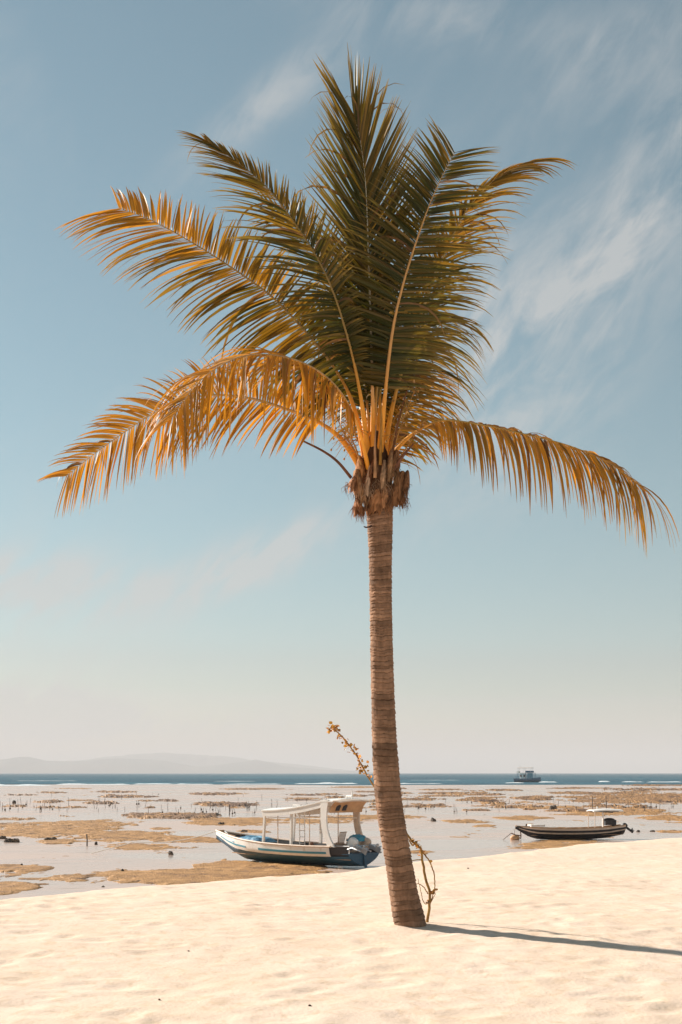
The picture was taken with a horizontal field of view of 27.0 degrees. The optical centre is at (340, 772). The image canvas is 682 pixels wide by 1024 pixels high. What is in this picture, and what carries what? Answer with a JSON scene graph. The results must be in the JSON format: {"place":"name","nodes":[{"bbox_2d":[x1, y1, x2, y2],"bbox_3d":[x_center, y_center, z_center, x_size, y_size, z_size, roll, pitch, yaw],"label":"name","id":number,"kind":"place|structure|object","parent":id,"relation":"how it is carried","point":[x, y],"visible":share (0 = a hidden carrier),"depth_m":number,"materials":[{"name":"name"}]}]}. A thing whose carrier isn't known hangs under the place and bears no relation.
{"place":"outdoors","nodes":[
{"label":"outdoors","id":0,"kind":"place"},
{"bbox_2d":[0,757,372,772],"bbox_3d":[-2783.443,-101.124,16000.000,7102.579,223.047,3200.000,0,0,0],"label":"hills","id":1,"kind":"structure","parent":0,"point":[36,765],"depth_m":15090.92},
{"bbox_2d":[80,753,351,770],"bbox_3d":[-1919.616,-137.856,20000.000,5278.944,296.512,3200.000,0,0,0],"label":"mountain","id":2,"kind":"structure","parent":0,"point":[197,760],"depth_m":19537.83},
{"bbox_2d":[0,838,681,1023],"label":"beach","id":3,"kind":"structure","parent":0,"point":[590,933],"depth_m":12.67,"materials":[{"name":"beige sand"}]},
{"bbox_2d":[37,43,679,926],"bbox_3d":[0.224,-2.691,14.163,4.944,8.695,4.455,0,0,-42],"label":"palm tree","id":4,"kind":"object","parent":3,"relation":"on","point":[373,337],"visible":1,"depth_m":13.69,"materials":[{"name":"green plant"}]},
{"bbox_2d":[0,784,681,899],"bbox_3d":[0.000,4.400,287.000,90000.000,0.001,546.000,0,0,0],"label":"tidal flat","id":5,"kind":"structure","parent":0,"point":[439,839],"depth_m":123.49,"materials":[{"name":"grey liquid"}]},
{"bbox_2d":[4,838,19,842],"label":"rock","id":6,"kind":"object","parent":5,"relation":"on","point":[15,840],"visible":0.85,"depth_m":89.85,"materials":[{"name":"grey stone"}]},
{"bbox_2d":[44,837,56,839],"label":"rock","id":7,"kind":"object","parent":5,"relation":"on","point":[50,838],"visible":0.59,"depth_m":92.12,"materials":[{"name":"stone"}]},
{"bbox_2d":[215,791,381,868],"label":"tour boat","id":8,"kind":"object","parent":5,"relation":"on","point":[352,851],"visible":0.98,"depth_m":66.78,"materials":[{"name":"white paint"}]},
{"bbox_2d":[91,831,215,853],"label":"mooring rope","id":9,"kind":"object","parent":8,"relation":"attached to","point":[155,842],"visible":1,"depth_m":74.56,"materials":[{"name":"beige"}]},
{"bbox_2d":[232,835,276,842],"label":"tarpaulin","id":10,"kind":"object","parent":8,"relation":"on","point":[256,838],"visible":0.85,"depth_m":69.88,"materials":[{"name":"blue plastic"}]},
{"bbox_2d":[334,832,346,845],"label":"deck chair","id":11,"kind":"object","parent":8,"relation":"on","point":[341,839],"visible":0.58,"depth_m":65.95,"materials":[{"name":"beige wicker"}]},
{"bbox_2d":[346,834,365,841],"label":"engine tarpaulin","id":12,"kind":"object","parent":8,"relation":"on","point":[359,837],"visible":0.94,"depth_m":65.56,"materials":[{"name":"teal fabric"}]},
{"bbox_2d":[0,784,681,894],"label":"seaweed","id":13,"kind":"object","parent":5,"relation":"on","point":[224,869],"visible":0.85,"depth_m":119.80,"materials":[{"name":"brown plant"}]},
{"bbox_2d":[503,830,520,839],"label":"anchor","id":14,"kind":"object","parent":5,"relation":"on","point":[514,836],"visible":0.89,"depth_m":93.28,"materials":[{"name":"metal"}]},
{"bbox_2d":[515,806,633,839],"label":"fishing boat","id":15,"kind":"object","parent":5,"relation":"on","point":[542,831],"visible":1,"depth_m":93.68,"materials":[{"name":"black paint"}]},
{"bbox_2d":[0,773,681,784],"bbox_3d":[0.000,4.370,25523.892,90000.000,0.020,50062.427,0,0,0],"label":"sea","id":16,"kind":"structure","parent":0,"point":[296,778],"depth_m":1099.67,"materials":[{"name":"liquid"}]},
{"bbox_2d":[0,781,677,786],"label":"surf","id":17,"kind":"structure","parent":16,"relation":"on","point":[281,786],"depth_m":528.36,"materials":[{"name":"liquid"}]},
{"bbox_2d":[514,771,540,781],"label":"dive boat","id":18,"kind":"object","parent":16,"relation":"on","point":[526,776],"visible":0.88,"depth_m":665.29,"materials":[{"name":"blue paint"}]},
{"bbox_2d":[0,0,681,772],"label":"sky","id":19,"kind":"structure","parent":0,"point":[219,605],"materials":[{"name":"blue"}]},
{"bbox_2d":[326,721,437,921],"bbox_3d":[0.409,0.501,14.303,1.126,2.036,0.255,0,0,0],"label":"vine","id":20,"kind":"object","parent":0,"point":[334,728],"visible":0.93,"depth_m":14.29,"materials":[{"name":"brown plant"}]}
]}

